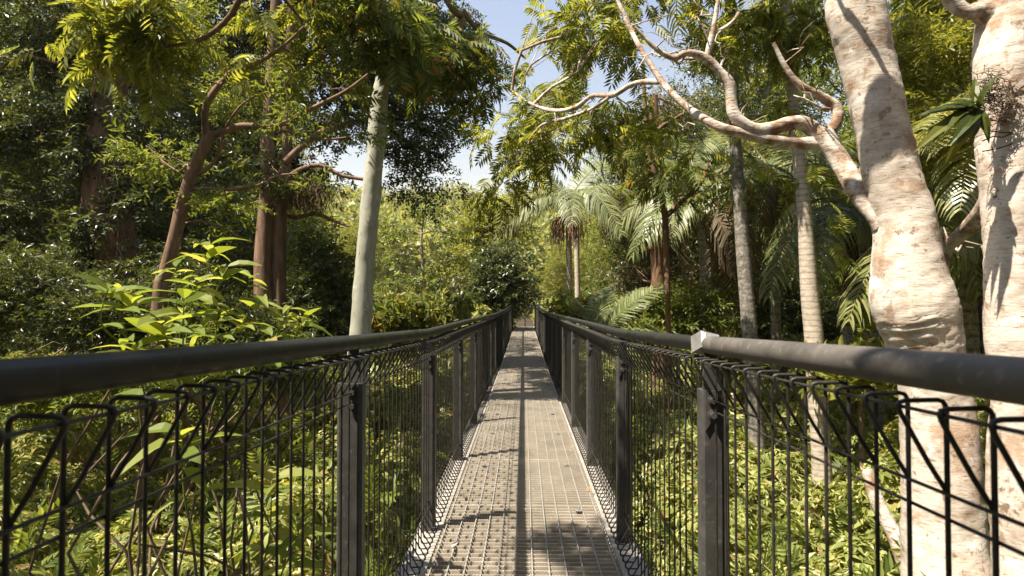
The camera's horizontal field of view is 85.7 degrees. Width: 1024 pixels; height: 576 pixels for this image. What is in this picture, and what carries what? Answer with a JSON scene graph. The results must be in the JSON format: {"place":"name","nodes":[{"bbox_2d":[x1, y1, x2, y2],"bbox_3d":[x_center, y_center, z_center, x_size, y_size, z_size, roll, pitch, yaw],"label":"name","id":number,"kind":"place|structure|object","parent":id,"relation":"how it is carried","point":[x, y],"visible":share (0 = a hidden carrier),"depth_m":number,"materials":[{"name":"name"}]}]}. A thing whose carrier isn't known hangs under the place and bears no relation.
{"place":"outdoors","nodes":[
{"label":"outdoors","id":0,"kind":"place"},
{"bbox_2d":[5,157,898,573],"bbox_3d":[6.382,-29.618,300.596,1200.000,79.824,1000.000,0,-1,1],"label":"ground","id":1,"kind":"structure","parent":0,"point":[529,323],"depth_m":12.68,"materials":[{"name":"green plant"}]},
{"bbox_2d":[0,2,85,313],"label":"forest tree","id":2,"kind":"object","parent":1,"relation":"on","point":[3,175],"visible":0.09,"depth_m":13.62,"materials":[{"name":"green plant"}]},
{"bbox_2d":[0,0,169,270],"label":"forest tree","id":3,"kind":"object","parent":1,"relation":"on","point":[28,6],"visible":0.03,"depth_m":17.45,"materials":[{"name":"green plant"}]},
{"bbox_2d":[11,76,193,268],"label":"forest tree","id":4,"kind":"object","parent":1,"relation":"on","point":[136,171],"depth_m":25.57,"materials":[{"name":"green plant"}]},
{"bbox_2d":[0,0,234,479],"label":"thick trunked tree","id":5,"kind":"object","parent":1,"relation":"on","point":[21,131],"visible":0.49,"depth_m":9.22,"materials":[{"name":"green plant"}]},
{"bbox_2d":[31,63,169,345],"bbox_3d":[-6.537,-1.063,8.931,2.260,4.966,1.465,0,-1,1],"label":"climbing vine","id":6,"kind":"object","parent":5,"relation":"attached to","point":[74,150],"visible":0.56,"depth_m":8.77,"materials":[{"name":"green plant"}]},
{"bbox_2d":[0,229,302,475],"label":"leafy bush","id":7,"kind":"object","parent":1,"relation":"on","point":[38,285],"visible":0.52,"depth_m":6.27,"materials":[{"name":"green plant"}]},
{"bbox_2d":[1,0,319,354],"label":"forest tree","id":8,"kind":"object","parent":1,"relation":"on","point":[133,98],"visible":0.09,"depth_m":14.07,"materials":[{"name":"green plant"}]},
{"bbox_2d":[0,296,343,515],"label":"leafy bush","id":9,"kind":"object","parent":1,"relation":"on","point":[61,403],"visible":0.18,"depth_m":5.70,"materials":[{"name":"green plant"}]},
{"bbox_2d":[27,237,336,575],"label":"broad leaved shrub","id":10,"kind":"object","parent":1,"relation":"on","point":[148,324],"visible":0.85,"depth_m":2.06,"materials":[{"name":"green plant"}]},
{"bbox_2d":[0,0,386,129],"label":"overhanging tree","id":11,"kind":"object","parent":1,"relation":"on","point":[140,36],"visible":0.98,"depth_m":5.56,"materials":[{"name":"green plant"}]},
{"bbox_2d":[155,68,337,319],"bbox_3d":[-9.727,-2.226,20.495,6.922,12.147,7.288,0,-1,10],"label":"forest tree","id":12,"kind":"object","parent":1,"relation":"on","point":[302,225],"visible":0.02,"depth_m":20.41,"materials":[{"name":"green plant"}]},
{"bbox_2d":[93,0,407,509],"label":"crooked tree","id":13,"kind":"object","parent":1,"relation":"on","point":[194,166],"visible":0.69,"depth_m":6.30,"materials":[{"name":"green plant"}]},
{"bbox_2d":[186,121,314,290],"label":"forest tree","id":14,"kind":"object","parent":1,"relation":"on","point":[278,151],"depth_m":31.61,"materials":[{"name":"green plant"}]},
{"bbox_2d":[214,131,342,288],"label":"forest tree","id":15,"kind":"object","parent":1,"relation":"on","point":[305,157],"visible":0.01,"depth_m":25.16,"materials":[{"name":"green plant"}]},
{"bbox_2d":[296,173,330,271],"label":"forest tree","id":16,"kind":"object","parent":1,"relation":"on","point":[327,211],"depth_m":36.65,"materials":[{"name":"green plant"}]},
{"bbox_2d":[165,0,491,494],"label":"twin trunked tree","id":17,"kind":"object","parent":1,"relation":"on","point":[270,252],"visible":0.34,"depth_m":9.83,"materials":[{"name":"green plant"}]},
{"bbox_2d":[256,161,346,226],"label":"epiphyte clump","id":18,"kind":"object","parent":17,"relation":"attached to","point":[300,191],"visible":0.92,"depth_m":8.91,"materials":[{"name":"green plant"}]},
{"bbox_2d":[283,220,380,426],"bbox_3d":[-3.219,1.579,9.542,2.025,5.568,1.837,0,-1,1],"label":"leafy bush","id":19,"kind":"object","parent":1,"relation":"on","point":[326,293],"visible":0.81,"depth_m":9.33,"materials":[{"name":"green plant"}]},
{"bbox_2d":[332,217,391,283],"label":"forest tree","id":20,"kind":"object","parent":1,"relation":"on","point":[351,247],"visible":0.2,"depth_m":43.91,"materials":[{"name":"green plant"}]},
{"bbox_2d":[373,191,476,298],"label":"sapling","id":21,"kind":"object","parent":1,"relation":"on","point":[412,282],"visible":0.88,"depth_m":14.03,"materials":[{"name":"green plant"}]},
{"bbox_2d":[372,277,484,364],"bbox_3d":[-1.373,2.024,12.011,1.639,4.651,7.255,0,-1,8],"label":"leafy bush","id":22,"kind":"object","parent":1,"relation":"on","point":[422,309],"visible":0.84,"depth_m":8.93,"materials":[{"name":"green plant"}]},
{"bbox_2d":[298,0,562,468],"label":"pole like tree","id":23,"kind":"object","parent":1,"relation":"on","point":[418,64],"visible":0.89,"depth_m":7.16,"materials":[{"name":"grey plant"}]},
{"bbox_2d":[150,178,829,315],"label":"hillside forest","id":24,"kind":"object","parent":1,"relation":"on","point":[387,211],"visible":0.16,"depth_m":62.11,"materials":[{"name":"green plant"}]},
{"bbox_2d":[440,181,543,287],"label":"round crowned tree","id":25,"kind":"object","parent":1,"relation":"on","point":[485,229],"visible":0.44,"depth_m":29.43,"materials":[{"name":"green plant"}]},
{"bbox_2d":[0,303,989,575],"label":"ferny undergrowth","id":26,"kind":"object","parent":1,"relation":"on","point":[78,553],"visible":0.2,"depth_m":5.12,"materials":[{"name":"green plant"}]},
{"bbox_2d":[0,255,989,575],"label":"undergrowth","id":27,"kind":"object","parent":1,"relation":"on","point":[20,481],"depth_m":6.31,"materials":[{"name":"green plant"}]},
{"bbox_2d":[860,469,900,572],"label":"dead branch","id":28,"kind":"object","parent":27,"relation":"on","point":[889,524],"visible":0.6,"depth_m":4.32,"materials":[{"name":"beige plant"}]},
{"bbox_2d":[451,233,542,329],"bbox_3d":[-0.679,0.279,24.125,4.186,5.286,3.803,0,-1,1],"label":"dark bush","id":29,"kind":"object","parent":1,"relation":"on","point":[498,284],"visible":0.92,"depth_m":23.47,"materials":[{"name":"green plant"}]},
{"bbox_2d":[497,256,526,322],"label":"forest tree","id":30,"kind":"object","parent":1,"relation":"on","point":[519,312],"visible":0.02,"depth_m":34.16,"materials":[{"name":"green plant"}]},
{"bbox_2d":[535,238,593,307],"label":"forest tree","id":31,"kind":"object","parent":1,"relation":"on","point":[559,277],"visible":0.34,"depth_m":39.49,"materials":[{"name":"green plant"}]},
{"bbox_2d":[492,160,639,322],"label":"tall palm","id":32,"kind":"object","parent":1,"relation":"on","point":[584,199],"visible":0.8,"depth_m":14.06,"materials":[{"name":"green plant"}]},
{"bbox_2d":[496,55,642,324],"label":"tall palm","id":33,"kind":"object","parent":1,"relation":"on","point":[552,97],"visible":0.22,"depth_m":17.88,"materials":[{"name":"green plant"}]},
{"bbox_2d":[561,197,646,292],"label":"forest tree","id":34,"kind":"object","parent":1,"relation":"on","point":[582,269],"visible":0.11,"depth_m":35.62,"materials":[{"name":"green plant"}]},
{"bbox_2d":[543,285,673,411],"bbox_3d":[1.848,2.042,10.906,2.500,4.289,1.128,0,-1,1],"label":"leafy bush","id":35,"kind":"object","parent":1,"relation":"on","point":[559,306],"visible":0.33,"depth_m":10.81,"materials":[{"name":"green plant"}]},
{"bbox_2d":[562,285,689,455],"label":"young palm","id":36,"kind":"object","parent":1,"relation":"on","point":[619,305],"visible":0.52,"depth_m":8.90,"materials":[{"name":"green plant"}]},
{"bbox_2d":[572,125,692,302],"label":"forest tree","id":37,"kind":"object","parent":1,"relation":"on","point":[596,252],"visible":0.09,"depth_m":26.54,"materials":[{"name":"green plant"}]},
{"bbox_2d":[585,56,737,460],"bbox_3d":[4.010,-1.020,16.052,5.337,11.129,4.374,1,-2,-41],"label":"vine draped tree","id":38,"kind":"object","parent":1,"relation":"on","point":[653,275],"visible":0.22,"depth_m":15.95,"materials":[{"name":"green plant"}]},
{"bbox_2d":[588,0,770,536],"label":"tall palm","id":39,"kind":"object","parent":1,"relation":"on","point":[746,291],"visible":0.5,"depth_m":7.08,"materials":[{"name":"beige plant"}]},
{"bbox_2d":[624,268,738,499],"bbox_3d":[3.267,1.946,10.861,2.714,4.720,2.082,0,-1,1],"label":"leafy bush","id":40,"kind":"object","parent":1,"relation":"on","point":[688,319],"visible":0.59,"depth_m":10.62,"materials":[{"name":"green plant"}]},
{"bbox_2d":[641,81,724,263],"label":"forest tree","id":41,"kind":"object","parent":1,"relation":"on","point":[706,112],"visible":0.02,"depth_m":36.85,"materials":[{"name":"green plant"}]},
{"bbox_2d":[566,68,807,513],"bbox_3d":[2.663,0.275,8.728,3.778,8.158,2.016,0,-1,16],"label":"slender tree","id":42,"kind":"object","parent":1,"relation":"on","point":[651,164],"visible":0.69,"depth_m":8.69,"materials":[{"name":"green plant"}]},
{"bbox_2d":[684,326,702,390],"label":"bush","id":43,"kind":"object","parent":1,"relation":"on","point":[701,366],"visible":0.01,"depth_m":11.87,"materials":[{"name":"green plant"}]},
{"bbox_2d":[607,135,784,365],"bbox_3d":[4.536,0.220,13.180,4.564,8.493,4.331,0,-1,1],"label":"shaded palm","id":44,"kind":"object","parent":1,"relation":"on","point":[702,247],"visible":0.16,"depth_m":12.84,"materials":[{"name":"green plant"}]},
{"bbox_2d":[626,157,795,383],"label":"shaded palm","id":45,"kind":"object","parent":1,"relation":"on","point":[714,227],"visible":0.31,"depth_m":10.29,"materials":[{"name":"green plant"}]},
{"bbox_2d":[458,0,990,575],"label":"pale barked tree","id":46,"kind":"object","parent":1,"relation":"on","point":[914,302],"visible":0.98,"depth_m":3.90,"materials":[{"name":"beige plant"}]},
{"bbox_2d":[672,107,821,332],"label":"shaded palm","id":47,"kind":"object","parent":1,"relation":"on","point":[710,146],"visible":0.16,"depth_m":15.13,"materials":[{"name":"green plant"}]},
{"bbox_2d":[660,6,849,313],"bbox_3d":[8.982,-3.284,21.020,7.922,14.942,8.134,0,-1,-4],"label":"forest tree","id":48,"kind":"object","parent":1,"relation":"on","point":[763,91],"visible":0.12,"depth_m":20.03,"materials":[{"name":"green plant"}]},
{"bbox_2d":[696,68,831,284],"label":"forest tree","id":49,"kind":"object","parent":1,"relation":"on","point":[757,105],"depth_m":26.98,"materials":[{"name":"green plant"}]},
{"bbox_2d":[692,123,871,523],"bbox_3d":[4.989,0.583,10.096,3.296,7.766,3.099,0,-1,18],"label":"shaded palm","id":50,"kind":"object","parent":1,"relation":"on","point":[771,200],"visible":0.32,"depth_m":9.60,"materials":[{"name":"green plant"}]},
{"bbox_2d":[722,272,863,477],"bbox_3d":[6.115,1.976,11.359,3.509,4.700,2.216,0,-1,1],"label":"leafy bush","id":51,"kind":"object","parent":1,"relation":"on","point":[791,311],"visible":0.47,"depth_m":11.04,"materials":[{"name":"green plant"}]},
{"bbox_2d":[748,107,859,449],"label":"shaded palm","id":52,"kind":"object","parent":1,"relation":"on","point":[849,142],"visible":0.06,"depth_m":13.55,"materials":[{"name":"green plant"}]},
{"bbox_2d":[780,0,833,517],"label":"tall palm","id":53,"kind":"object","parent":1,"relation":"on","point":[811,315],"visible":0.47,"depth_m":6.47,"materials":[{"name":"beige plant"}]},
{"bbox_2d":[798,293,898,533],"bbox_3d":[3.856,2.143,6.119,1.497,4.174,0.924,0,-1,-7],"label":"leafy bush","id":54,"kind":"object","parent":1,"relation":"on","point":[878,386],"visible":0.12,"depth_m":6.07,"materials":[{"name":"green plant"}]},
{"bbox_2d":[736,0,978,270],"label":"leafy tree","id":55,"kind":"object","parent":1,"relation":"on","point":[920,62],"visible":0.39,"depth_m":5.80,"materials":[{"name":"green plant"}]},
{"bbox_2d":[750,141,964,468],"bbox_3d":[5.863,0.814,9.436,3.366,7.333,3.393,0,-1,1],"label":"shaded palm","id":56,"kind":"object","parent":1,"relation":"on","point":[847,332],"visible":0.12,"depth_m":8.89,"materials":[{"name":"green plant"}]},
{"bbox_2d":[744,1,977,335],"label":"forest tree","id":57,"kind":"object","parent":1,"relation":"on","point":[845,133],"visible":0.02,"depth_m":15.44,"materials":[{"name":"green plant"}]},
{"bbox_2d":[823,0,900,139],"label":"forest tree","id":58,"kind":"object","parent":1,"relation":"on","point":[844,91],"depth_m":24.98,"materials":[{"name":"green plant"}]},
{"bbox_2d":[753,142,982,443],"bbox_3d":[5.240,1.042,7.640,3.215,6.850,3.397,-1,-2,45],"label":"shaded palm","id":59,"kind":"object","parent":1,"relation":"on","point":[862,231],"visible":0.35,"depth_m":7.32,"materials":[{"name":"green plant"}]},
{"bbox_2d":[819,94,977,284],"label":"forest tree","id":60,"kind":"object","parent":1,"relation":"on","point":[853,141],"depth_m":18.20,"materials":[{"name":"green plant"}]},
{"bbox_2d":[839,93,978,244],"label":"tall palm","id":61,"kind":"object","parent":1,"relation":"on","point":[943,139],"visible":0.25,"depth_m":4.67,"materials":[{"name":"green palm leaves"},{"name":"bark"}]},
{"bbox_2d":[837,154,982,353],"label":"shaded palm","id":62,"kind":"object","parent":1,"relation":"on","point":[971,320],"visible":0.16,"depth_m":6.26,"materials":[{"name":"green plant"}]},
{"bbox_2d":[888,0,984,353],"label":"tall palm","id":63,"kind":"object","parent":1,"relation":"on","point":[932,7],"visible":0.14,"depth_m":6.54,"materials":[{"name":"green plant"}]},
{"bbox_2d":[888,0,1023,575],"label":"pale barked tree","id":64,"kind":"object","parent":1,"relation":"on","point":[996,213],"visible":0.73,"depth_m":3.08,"materials":[{"name":"beige plant"}]},
{"bbox_2d":[914,64,1023,163],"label":"epiphyte fern","id":65,"kind":"object","parent":64,"relation":"attached to","point":[974,121],"visible":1,"depth_m":2.99,"materials":[{"name":"green plant"}]},
{"bbox_2d":[974,353,989,523],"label":"leafy bush","id":66,"kind":"object","parent":1,"relation":"on","point":[982,416],"visible":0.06,"depth_m":4.68,"materials":[{"name":"green plant"}]},
{"bbox_2d":[4,0,913,202],"label":"sky","id":67,"kind":"structure","parent":0,"point":[507,18],"materials":[{"name":"blue"}]},
{"bbox_2d":[395,326,650,575],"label":"walkway","id":68,"kind":"structure","parent":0,"point":[529,505],"depth_m":3.55,"materials":[{"name":"metal"}]},
{"bbox_2d":[0,305,513,575],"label":"walkway railing","id":69,"kind":"object","parent":68,"relation":"on","point":[40,378],"visible":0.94,"depth_m":1.26,"materials":[{"name":"metal"}]},
{"bbox_2d":[524,304,548,326],"bbox_3d":[1.838,1.322,25.960,3.700,1.105,1.280,0,-1,1],"label":"end railing","id":70,"kind":"object","parent":68,"relation":"on","point":[539,305],"visible":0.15,"depth_m":26.57,"materials":[{"name":"metal"}]},
{"bbox_2d":[534,304,1023,575],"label":"walkway railing","id":71,"kind":"object","parent":68,"relation":"on","point":[565,348],"visible":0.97,"depth_m":1.37,"materials":[{"name":"metal"}]},
{"bbox_2d":[691,331,718,354],"bbox_3d":[0.556,0.160,1.585,0.073,0.078,0.075,0,-1,-13],"label":"rail fixture","id":72,"kind":"object","parent":71,"relation":"attached to","point":[697,338],"visible":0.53,"depth_m":1.57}
]}

